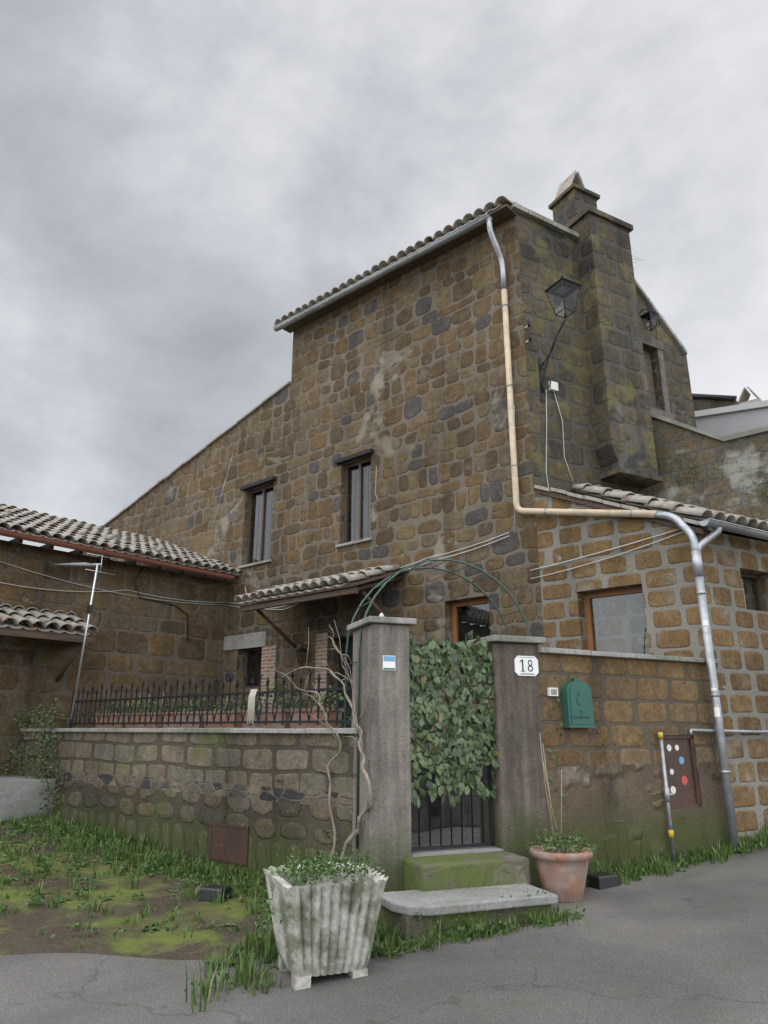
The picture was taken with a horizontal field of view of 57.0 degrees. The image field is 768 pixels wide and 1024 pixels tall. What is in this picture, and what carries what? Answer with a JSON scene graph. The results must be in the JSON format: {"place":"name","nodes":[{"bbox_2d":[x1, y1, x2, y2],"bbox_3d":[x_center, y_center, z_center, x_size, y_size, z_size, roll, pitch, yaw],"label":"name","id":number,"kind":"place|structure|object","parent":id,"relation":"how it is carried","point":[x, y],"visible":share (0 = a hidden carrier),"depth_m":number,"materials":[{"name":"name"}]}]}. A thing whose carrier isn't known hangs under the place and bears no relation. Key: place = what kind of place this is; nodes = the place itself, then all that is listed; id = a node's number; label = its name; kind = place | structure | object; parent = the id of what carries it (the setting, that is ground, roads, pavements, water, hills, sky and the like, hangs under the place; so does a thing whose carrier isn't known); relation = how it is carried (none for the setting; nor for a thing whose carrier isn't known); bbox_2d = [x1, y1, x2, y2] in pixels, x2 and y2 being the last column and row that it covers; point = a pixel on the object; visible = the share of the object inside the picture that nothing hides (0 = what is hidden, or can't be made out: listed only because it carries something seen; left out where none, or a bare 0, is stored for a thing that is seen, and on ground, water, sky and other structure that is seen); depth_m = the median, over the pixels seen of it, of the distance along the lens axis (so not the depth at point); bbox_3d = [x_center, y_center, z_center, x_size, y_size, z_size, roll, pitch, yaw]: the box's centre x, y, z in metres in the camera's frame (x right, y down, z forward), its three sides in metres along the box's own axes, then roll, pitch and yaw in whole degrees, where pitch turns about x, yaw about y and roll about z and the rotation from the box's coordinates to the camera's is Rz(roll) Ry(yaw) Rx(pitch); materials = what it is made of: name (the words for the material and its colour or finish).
{"place":"outdoors","nodes":[
{"label":"outdoors","id":0,"kind":"place"},
{"bbox_2d":[252,464,370,562],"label":"window curtains","id":1,"kind":"object","parent":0,"point":[268,518],"depth_m":13.08,"materials":[{"name":"fabric"}]},
{"bbox_2d":[0,820,758,959],"bbox_3d":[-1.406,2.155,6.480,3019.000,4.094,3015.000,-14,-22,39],"label":"terrain","id":2,"kind":"structure","parent":0,"point":[19,933],"depth_m":5.84,"materials":[{"name":"plant"}]},
{"bbox_2d":[0,775,55,823],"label":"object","id":3,"kind":"structure","parent":2,"relation":"on","point":[20,795],"depth_m":9.71,"materials":[{"name":"stone"}]},
{"bbox_2d":[0,540,226,775],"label":"building","id":4,"kind":"structure","parent":2,"relation":"on","point":[137,641],"depth_m":12.39,"materials":[{"name":"stone"}]},
{"bbox_2d":[0,614,93,681],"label":"lean-to roof frame","id":5,"kind":"object","parent":4,"relation":"attached to","point":[75,640],"visible":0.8,"depth_m":10.99,"materials":[{"name":"wood"}]},
{"bbox_2d":[0,604,97,635],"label":"canopy tiles","id":6,"kind":"object","parent":5,"relation":"on","point":[57,620],"visible":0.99,"depth_m":11.06,"materials":[{"name":"ceramic"}]},
{"bbox_2d":[3,509,163,551],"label":"roof stones","id":7,"kind":"object","parent":4,"relation":"on","point":[114,535],"visible":0.67,"depth_m":13.32,"materials":[{"name":"stone"}]},
{"bbox_2d":[0,529,234,579],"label":"rain gutter","id":8,"kind":"object","parent":4,"relation":"attached to","point":[38,539],"visible":1,"depth_m":12.16,"materials":[{"name":"metal"}]},
{"bbox_2d":[0,503,241,574],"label":"building roof tiles","id":9,"kind":"object","parent":4,"relation":"on","point":[33,522],"visible":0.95,"depth_m":13.36,"materials":[{"name":"tile"}]},
{"bbox_2d":[9,531,238,582],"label":"rafter ends","id":10,"kind":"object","parent":4,"relation":"on","point":[43,548],"depth_m":12.73,"materials":[{"name":"wood"}]},
{"bbox_2d":[134,566,187,640],"bbox_3d":[-4.176,1.718,13.323,0.022,1.306,1.269,-14,-22,39],"label":"black cable","id":11,"kind":"object","parent":4,"relation":"attached to","point":[160,601],"visible":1,"depth_m":13.29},
{"bbox_2d":[82,384,290,710],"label":"wing house","id":12,"kind":"structure","parent":2,"relation":"on","point":[179,506],"depth_m":15.02,"materials":[{"name":"stone"}]},
{"bbox_2d":[102,381,290,526],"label":"roof edge trim","id":13,"kind":"structure","parent":12,"relation":"attached to","point":[237,422],"depth_m":16.26,"materials":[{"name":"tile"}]},
{"bbox_2d":[223,631,266,650],"bbox_3d":[-2.720,2.518,13.778,1.280,0.280,0.030,-14,-22,39],"label":"lintel stone","id":14,"kind":"object","parent":12,"relation":"attached to","point":[245,641],"visible":1,"depth_m":13.74,"materials":[{"name":"stone"}]},
{"bbox_2d":[51,780,352,878],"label":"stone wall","id":15,"kind":"structure","parent":2,"relation":"on","point":[284,828],"depth_m":7.71,"materials":[{"name":"stone"}]},
{"bbox_2d":[16,767,352,808],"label":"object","id":16,"kind":"structure","parent":15,"relation":"on","point":[317,798],"depth_m":7.74,"materials":[{"name":"stone"}]},
{"bbox_2d":[17,732,353,793],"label":"garden wall blocks","id":17,"kind":"structure","parent":16,"relation":"on","point":[285,760],"depth_m":7.88,"materials":[{"name":"stone"}]},
{"bbox_2d":[55,553,116,722],"bbox_3d":[-4.920,1.968,11.083,0.483,2.723,2.491,13,-21,-37],"label":"tv antenna","id":18,"kind":"object","parent":17,"relation":"on","point":[88,617],"visible":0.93,"depth_m":10.47,"materials":[{"name":"metal"}]},
{"bbox_2d":[87,605,92,612],"bbox_3d":[-4.370,1.445,10.514,0.060,0.120,0.060,-14,-22,39],"label":"antenna amplifier","id":19,"kind":"object","parent":18,"relation":"attached to","point":[89,608],"visible":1,"depth_m":10.49,"materials":[{"name":"black plastic"}]},
{"bbox_2d":[0,698,243,846],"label":"hanging wall plants","id":20,"kind":"object","parent":17,"relation":"hanging from","point":[44,742],"depth_m":10.27,"materials":[{"name":"green plant"}]},
{"bbox_2d":[19,728,356,733],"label":"garden wall cap slabs","id":21,"kind":"structure","parent":17,"relation":"on","point":[261,730],"depth_m":7.95,"materials":[{"name":"stone"}]},
{"bbox_2d":[68,665,351,727],"bbox_3d":[-2.302,2.282,8.489,6.078,0.600,0.040,-14,-22,39],"label":"iron railing","id":22,"kind":"object","parent":17,"relation":"on","point":[337,688],"visible":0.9,"depth_m":8.23,"materials":[{"name":"metal"}]},
{"bbox_2d":[247,689,259,722],"bbox_3d":[-1.425,2.124,7.744,0.119,0.366,0.084,-14,-22,39],"label":"rag","id":23,"kind":"object","parent":22,"relation":"hanging from","point":[252,699],"visible":1,"depth_m":7.72,"materials":[{"name":"fabric"}]},
{"bbox_2d":[95,708,343,727],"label":"planter boxes","id":24,"kind":"object","parent":17,"relation":"on","point":[332,715],"visible":0.5,"depth_m":8.10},
{"bbox_2d":[127,690,317,710],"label":"dry trough stems","id":25,"kind":"object","parent":24,"relation":"in","point":[226,701],"visible":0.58,"depth_m":9.23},
{"bbox_2d":[96,683,351,728],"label":"trough plants","id":26,"kind":"object","parent":17,"relation":"on","point":[323,699],"visible":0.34,"depth_m":8.44,"materials":[{"name":"plant"}]},
{"bbox_2d":[208,821,249,864],"bbox_3d":[-1.620,3.447,7.374,0.640,0.360,0.020,-14,-22,39],"label":"metal access panel","id":27,"kind":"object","parent":15,"relation":"attached to","point":[233,839],"depth_m":7.36,"materials":[{"name":"brown metal"}]},
{"bbox_2d":[276,621,371,861],"bbox_3d":[-0.573,2.314,6.728,0.221,2.528,1.772,12,-21,-34],"label":"climbing vine trunk","id":28,"kind":"object","parent":2,"relation":"on","point":[352,836],"visible":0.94,"depth_m":6.48,"materials":[{"name":"brown plant"}]},
{"bbox_2d":[351,623,411,891],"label":"gate pillar","id":29,"kind":"structure","parent":2,"relation":"on","point":[384,837],"depth_m":6.22,"materials":[{"name":"concrete"}]},
{"bbox_2d":[383,655,394,670],"bbox_3d":[0.045,1.366,6.401,0.120,0.130,0.008,6,-18,-20],"label":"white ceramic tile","id":30,"kind":"object","parent":29,"relation":"attached to","point":[388,664],"visible":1,"depth_m":6.39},
{"bbox_2d":[383,656,394,660],"bbox_3d":[0.047,1.329,6.408,0.110,0.045,0.002,6,-18,-20],"label":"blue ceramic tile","id":31,"kind":"object","parent":30,"relation":"attached to","point":[388,658],"visible":1,"depth_m":6.41,"materials":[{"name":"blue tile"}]},
{"bbox_2d":[0,810,767,1012],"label":"grass tufts","id":32,"kind":"object","parent":2,"relation":"on","point":[245,969],"visible":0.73,"depth_m":6.70,"materials":[{"name":"plant"}]},
{"bbox_2d":[198,872,619,901],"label":"floodlights","id":33,"kind":"object","parent":2,"relation":"on","point":[602,880],"visible":0.93,"depth_m":6.27,"materials":[{"name":"black plastic"}]},
{"bbox_2d":[377,890,551,943],"bbox_3d":[0.587,3.418,5.544,0.800,0.705,1.220,-38,-41,64],"label":"mossy step","id":34,"kind":"object","parent":2,"relation":"on","point":[406,922],"visible":0.15,"depth_m":5.24,"materials":[{"name":"concrete"}]},
{"bbox_2d":[404,851,530,891],"bbox_3d":[0.695,3.155,5.890,1.000,0.510,0.400,6,-18,-20],"label":"stone step","id":35,"kind":"object","parent":34,"relation":"on","point":[448,872],"visible":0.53,"depth_m":5.78,"materials":[{"name":"stone"}]},
{"bbox_2d":[381,883,557,915],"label":"step slab","id":36,"kind":"structure","parent":34,"relation":"on","point":[444,902],"depth_m":5.34,"materials":[{"name":"stone"}]},
{"bbox_2d":[278,212,696,751],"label":"tower house","id":37,"kind":"structure","parent":2,"relation":"on","point":[403,376],"depth_m":11.78,"materials":[{"name":"stone"}]},
{"bbox_2d":[259,632,327,708],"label":"brick pillars","id":38,"kind":"structure","parent":37,"relation":"attached to","point":[268,661],"depth_m":12.88,"materials":[{"name":"brick"}]},
{"bbox_2d":[296,642,309,665],"bbox_3d":[-1.404,2.491,12.414,0.179,0.414,0.261,-28,-33,57],"label":"lantern door","id":39,"kind":"structure","parent":37,"relation":"attached to","point":[301,649],"depth_m":12.37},
{"bbox_2d":[237,537,372,568],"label":"window sills","id":40,"kind":"structure","parent":37,"relation":"attached to","point":[336,546],"depth_m":12.58,"materials":[{"name":"stone"}]},
{"bbox_2d":[237,571,403,648],"bbox_3d":[-1.058,1.575,11.698,2.760,1.088,1.292,-14,-22,39],"label":"canopy frame","id":41,"kind":"object","parent":37,"relation":"attached to","point":[326,593],"visible":0.8,"depth_m":11.16,"materials":[{"name":"wood"}]},
{"bbox_2d":[234,565,401,603],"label":"porch roof tiles","id":42,"kind":"object","parent":41,"relation":"on","point":[325,582],"visible":0.97,"depth_m":11.29,"materials":[{"name":"ceramic"}]},
{"bbox_2d":[0,389,682,609],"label":"white cables","id":43,"kind":"object","parent":37,"relation":"attached to","point":[400,567],"visible":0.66,"depth_m":10.80,"materials":[{"name":"plastic"}]},
{"bbox_2d":[240,448,490,727],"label":"windows","id":44,"kind":"structure","parent":37,"relation":"attached to","point":[475,619],"depth_m":12.29,"materials":[{"name":"glass"}]},
{"bbox_2d":[273,213,492,331],"bbox_3d":[-0.275,-4.304,13.163,5.300,0.128,0.158,-14,-22,39],"label":"rain gutter","id":45,"kind":"object","parent":37,"relation":"attached to","point":[442,241],"visible":1,"depth_m":12.82,"materials":[{"name":"metal"}]},
{"bbox_2d":[274,195,516,324],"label":"roof tiles","id":46,"kind":"object","parent":37,"relation":"on","point":[500,201],"visible":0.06,"depth_m":12.72,"materials":[{"name":"ceramic"}]},
{"bbox_2d":[283,204,515,332],"bbox_3d":[-0.013,-4.390,13.242,5.530,0.040,0.300,-14,-22,39],"label":"roof eave","id":47,"kind":"object","parent":37,"relation":"attached to","point":[503,213],"visible":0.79,"depth_m":12.95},
{"bbox_2d":[487,217,506,289],"bbox_3d":[1.814,-4.144,11.395,0.353,1.250,0.089,13,-21,-36],"label":"downspout","id":48,"kind":"object","parent":37,"relation":"attached to","point":[495,244],"visible":1,"depth_m":11.40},
{"bbox_2d":[243,458,764,687],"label":"window frames","id":49,"kind":"structure","parent":37,"relation":"in","point":[759,593],"depth_m":12.61,"materials":[{"name":"wood"}]},
{"bbox_2d":[524,325,557,391],"bbox_3d":[2.446,-2.375,10.943,0.552,0.980,0.100,9,-19,-27],"label":"junction box","id":50,"kind":"object","parent":37,"relation":"attached to","point":[553,386],"visible":0.96,"depth_m":10.91,"materials":[{"name":"white plastic"}]},
{"bbox_2d":[527,276,658,401],"bbox_3d":[3.568,-2.727,11.261,2.733,2.300,0.822,9,-19,-27],"label":"street lantern","id":51,"kind":"object","parent":37,"relation":"attached to","point":[649,315],"visible":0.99,"depth_m":10.79,"materials":[{"name":"metal"}]},
{"bbox_2d":[555,286,570,293],"bbox_3d":[2.715,-3.363,10.719,0.173,0.001,0.173,9,-19,-27],"label":"street lantern led panel","id":52,"kind":"object","parent":51,"relation":"attached to","point":[560,290],"visible":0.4,"depth_m":10.73,"materials":[{"name":"grey"}]},
{"bbox_2d":[509,201,686,355],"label":"roof edge trim","id":53,"kind":"structure","parent":37,"relation":"on","point":[515,207],"depth_m":12.06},
{"bbox_2d":[548,183,662,488],"bbox_3d":[3.667,-3.073,12.028,1.020,5.550,1.050,-28,-33,57],"label":"chimney","id":54,"kind":"object","parent":37,"relation":"on","point":[624,443],"visible":0.93,"depth_m":11.49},
{"bbox_2d":[554,170,584,199],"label":"chimney cap tiles","id":55,"kind":"object","parent":54,"relation":"on","point":[569,180],"visible":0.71,"depth_m":12.91,"materials":[{"name":"ceramic"}]},
{"bbox_2d":[502,304,738,852],"bbox_3d":[2.918,0.259,9.244,2.728,7.910,0.309,-14,-22,39],"label":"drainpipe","id":56,"kind":"object","parent":37,"relation":"attached to","point":[697,546],"visible":0.95,"depth_m":7.96,"materials":[{"name":"metal"}]},
{"bbox_2d":[501,288,656,517],"bbox_3d":[2.652,-1.733,10.076,2.034,4.174,0.094,-14,-22,39],"label":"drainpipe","id":57,"kind":"object","parent":56,"relation":"attached to","point":[574,512],"visible":1,"depth_m":10.33,"materials":[{"name":"metal"}]},
{"bbox_2d":[702,620,719,716],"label":"pipe stickers","id":58,"kind":"object","parent":56,"relation":"attached to","point":[716,709],"visible":1,"depth_m":7.79,"materials":[{"name":"white paper"}]},
{"bbox_2d":[643,350,656,408],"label":"shutter planks","id":59,"kind":"object","parent":37,"relation":"attached to","point":[650,381],"visible":0.33,"depth_m":12.38,"materials":[{"name":"brown wood"}]},
{"bbox_2d":[641,334,672,418],"bbox_3d":[4.574,-2.355,12.187,0.850,1.510,0.070,9,-19,-27],"label":"window frame","id":60,"kind":"object","parent":37,"relation":"attached to","point":[656,344],"visible":0.48,"depth_m":12.33,"materials":[{"name":"stone"}]},
{"bbox_2d":[474,642,548,888],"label":"gate pillar","id":61,"kind":"structure","parent":2,"relation":"on","point":[520,815],"depth_m":6.61,"materials":[{"name":"concrete"}]},
{"bbox_2d":[347,616,545,644],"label":"pillar caps","id":62,"kind":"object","parent":61,"relation":"on","point":[369,620],"depth_m":6.79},
{"bbox_2d":[514,656,538,675],"bbox_3d":[1.386,1.498,6.883,0.260,0.190,0.012,6,-18,-20],"label":"number plaque","id":63,"kind":"object","parent":61,"relation":"attached to","point":[518,665],"visible":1,"depth_m":6.88,"materials":[{"name":"white ceramic"}]},
{"bbox_2d":[520,657,534,674],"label":"number digits","id":64,"kind":"object","parent":61,"relation":"attached to","point":[528,667],"visible":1,"depth_m":6.87,"materials":[{"name":"paint"}]},
{"bbox_2d":[545,761,728,873],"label":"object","id":65,"kind":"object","parent":2,"relation":"on","point":[613,813],"visible":0.35,"depth_m":7.00,"materials":[{"name":"paint"}]},
{"bbox_2d":[538,653,718,766],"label":"street wall upper blocks","id":66,"kind":"structure","parent":65,"relation":"on","point":[638,704],"depth_m":7.33,"materials":[{"name":"stone"}]},
{"bbox_2d":[547,687,557,695],"bbox_3d":[1.650,1.759,6.916,0.030,0.080,0.110,-28,-33,57],"label":"doorbell","id":67,"kind":"object","parent":66,"relation":"attached to","point":[549,691],"visible":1,"depth_m":6.89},
{"bbox_2d":[551,689,556,694],"bbox_3d":[1.658,1.755,6.902,0.028,0.050,0.067,-14,-22,39],"label":"doorbell button","id":68,"kind":"object","parent":67,"relation":"on","point":[553,691],"depth_m":6.90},
{"bbox_2d":[561,678,595,727],"bbox_3d":[1.911,1.883,6.980,0.344,0.470,0.108,9,-19,-27],"label":"mailbox","id":69,"kind":"object","parent":66,"relation":"attached to","point":[576,696],"visible":1,"depth_m":6.93,"materials":[{"name":"paint"}]},
{"bbox_2d":[537,647,718,663],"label":"street wall cap slabs","id":70,"kind":"structure","parent":66,"relation":"on","point":[611,654],"depth_m":7.42,"materials":[{"name":"stone"}]},
{"bbox_2d":[663,735,700,808],"bbox_3d":[3.140,2.755,7.523,0.500,0.730,0.040,9,-19,-27],"label":"utility cabinet door","id":71,"kind":"structure","parent":66,"relation":"attached to","point":[687,795],"depth_m":7.54,"materials":[{"name":"brown metal"}]},
{"bbox_2d":[670,786,675,793],"bbox_3d":[3.033,2.916,7.417,0.080,0.080,0.003,9,-19,-27],"label":"sticker","id":72,"kind":"object","parent":71,"relation":"attached to","point":[673,789],"visible":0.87,"depth_m":7.42,"materials":[{"name":"beige"}]},
{"bbox_2d":[679,757,683,763],"bbox_3d":[3.191,2.664,7.584,0.080,0.080,0.003,9,-19,-27],"label":"sticker","id":73,"kind":"object","parent":71,"relation":"attached to","point":[681,760],"visible":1,"depth_m":7.58,"materials":[{"name":"blue"}]},
{"bbox_2d":[682,776,687,784],"bbox_3d":[3.200,2.857,7.530,0.090,0.090,0.003,9,-19,-27],"label":"sticker","id":74,"kind":"object","parent":71,"relation":"attached to","point":[684,780],"visible":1,"depth_m":7.53,"materials":[{"name":"red"}]},
{"bbox_2d":[534,491,767,843],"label":"stone wall","id":75,"kind":"structure","parent":2,"relation":"on","point":[660,615],"depth_m":8.78,"materials":[{"name":"stone"}]},
{"bbox_2d":[536,489,704,534],"bbox_3d":[3.023,-0.032,9.337,2.180,1.080,0.070,-14,-22,39],"label":"extension verge board","id":76,"kind":"object","parent":75,"relation":"attached to","point":[607,507],"visible":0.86,"depth_m":9.43,"materials":[{"name":"wood"}]},
{"bbox_2d":[534,485,713,531],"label":"extension verge slabs","id":77,"kind":"structure","parent":75,"relation":"on","point":[691,522],"depth_m":9.35,"materials":[{"name":"stone"}]},
{"bbox_2d":[571,483,767,530],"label":"roof tiles","id":78,"kind":"object","parent":75,"relation":"on","point":[688,511],"visible":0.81,"depth_m":9.10,"materials":[{"name":"ceramic"}]},
{"bbox_2d":[698,518,767,539],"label":"rain gutter","id":79,"kind":"object","parent":75,"relation":"attached to","point":[737,529],"visible":1,"depth_m":8.53,"materials":[{"name":"metal"}]},
{"bbox_2d":[659,728,767,863],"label":"grey gas pipes","id":80,"kind":"object","parent":2,"relation":"on","point":[667,794],"visible":0.9,"depth_m":7.29,"materials":[{"name":"metal"}]},
{"bbox_2d":[657,732,673,837],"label":"pipe fittings","id":81,"kind":"object","parent":80,"relation":"attached to","point":[670,832],"visible":1,"depth_m":7.12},
{"bbox_2d":[0,848,767,1023],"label":"road asphalt","id":82,"kind":"structure","parent":0,"point":[690,946],"depth_m":4.37,"materials":[{"name":"asphalt"}]},
{"bbox_2d":[263,861,388,990],"bbox_3d":[-0.404,2.714,4.679,0.720,0.600,0.720,-38,-41,64],"label":"planter","id":83,"kind":"object","parent":82,"relation":"on","point":[324,927],"visible":0.84,"depth_m":4.45,"materials":[{"name":"concrete"}]},
{"bbox_2d":[269,844,384,923],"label":"planter plants","id":84,"kind":"object","parent":83,"relation":"in","point":[322,868],"visible":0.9,"depth_m":4.71,"materials":[{"name":"plant"}]},
{"bbox_2d":[0,815,767,991],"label":"weed clumps","id":85,"kind":"object","parent":82,"relation":"on","point":[478,926],"visible":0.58,"depth_m":6.42,"materials":[{"name":"green plant"}]},
{"bbox_2d":[529,844,592,902],"bbox_3d":[1.514,3.079,6.010,0.536,0.395,0.536,-14,-22,39],"label":"flower pot","id":86,"kind":"object","parent":82,"relation":"on","point":[562,877],"visible":0.84,"depth_m":5.84,"materials":[{"name":"ceramic"}]},
{"bbox_2d":[539,733,561,852],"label":"dry canes","id":87,"kind":"object","parent":86,"relation":"in","point":[545,773],"visible":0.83,"depth_m":6.20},
{"bbox_2d":[525,699,595,858],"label":"pot plants","id":88,"kind":"object","parent":86,"relation":"on","point":[550,841],"visible":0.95,"depth_m":6.06,"materials":[{"name":"green plant"}]},
{"bbox_2d":[694,400,767,417],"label":"white pergola frame","id":89,"kind":"object","parent":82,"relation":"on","point":[732,409],"depth_m":13.51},
{"bbox_2d":[695,408,767,436],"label":"pergola sheet","id":90,"kind":"object","parent":89,"relation":"on","point":[727,424],"depth_m":13.48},
{"bbox_2d":[0,0,767,551],"label":"sky","id":91,"kind":"structure","parent":0,"point":[179,178],"materials":[{"name":"grey"}]},
{"bbox_2d":[421,767,436,806],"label":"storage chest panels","id":92,"kind":"object","parent":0,"point":[433,803],"visible":0.07,"depth_m":7.56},
{"bbox_2d":[411,768,480,845],"bbox_3d":[-0.962,3.610,9.285,9.251,0.595,3.726,-14,-22,39],"label":"panel","id":93,"kind":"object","parent":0,"point":[446,824],"depth_m":7.53,"materials":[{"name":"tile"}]},
{"bbox_2d":[413,760,438,816],"bbox_3d":[0.075,3.000,7.760,0.600,0.600,0.880,-38,-41,64],"label":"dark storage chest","id":94,"kind":"object","parent":93,"relation":"on","point":[434,811],"visible":0.07,"depth_m":7.55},
{"bbox_2d":[344,559,531,848],"bbox_3d":[0.586,1.808,7.040,1.920,2.660,0.422,6,-18,-20],"label":"garden arch","id":95,"kind":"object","parent":93,"relation":"on","point":[391,577],"visible":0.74,"depth_m":7.12,"materials":[{"name":"metal"}]},
{"bbox_2d":[412,842,503,856],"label":"threshold slab","id":96,"kind":"structure","parent":93,"relation":"on","point":[454,851],"depth_m":6.24,"materials":[{"name":"stone"}]},
{"bbox_2d":[410,632,493,850],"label":"iron gate","id":97,"kind":"structure","parent":96,"relation":"on","point":[452,845],"depth_m":6.37,"materials":[{"name":"metal"}]},
{"bbox_2d":[409,630,498,807],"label":"ivy screen leaves","id":98,"kind":"object","parent":97,"relation":"attached to","point":[451,762],"visible":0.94,"depth_m":6.53,"materials":[{"name":"plant"}]},
{"bbox_2d":[692,398,738,410],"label":"wall","id":99,"kind":"structure","parent":0,"point":[701,404],"depth_m":16.89,"materials":[{"name":"stone"}]},
{"bbox_2d":[692,393,736,400],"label":"roof","id":100,"kind":"structure","parent":99,"relation":"attached to","point":[716,397],"depth_m":16.76,"materials":[{"name":"metal"}]},
{"bbox_2d":[738,387,761,403],"bbox_3d":[8.768,-2.362,16.832,0.500,1.160,0.500,-14,-22,39],"label":"chimney","id":101,"kind":"object","parent":99,"relation":"attached to","point":[744,397],"visible":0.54,"depth_m":16.87,"materials":[{"name":"concrete"}]},
{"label":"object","id":102,"kind":"structure","parent":0,"visible":0},
{"bbox_2d":[651,417,767,521],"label":"block wall","id":103,"kind":"structure","parent":102,"relation":"on","point":[749,455],"depth_m":10.87,"materials":[{"name":"concrete"}]},
{"bbox_2d":[651,412,767,441],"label":"wall coping","id":104,"kind":"object","parent":103,"relation":"on","point":[747,433],"visible":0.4,"depth_m":10.90,"materials":[{"name":"stone"}]},
{"bbox_2d":[667,448,767,512],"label":"wall plants","id":105,"kind":"object","parent":103,"relation":"attached to","point":[687,474],"visible":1,"depth_m":10.79,"materials":[{"name":"green plant"}]}
]}

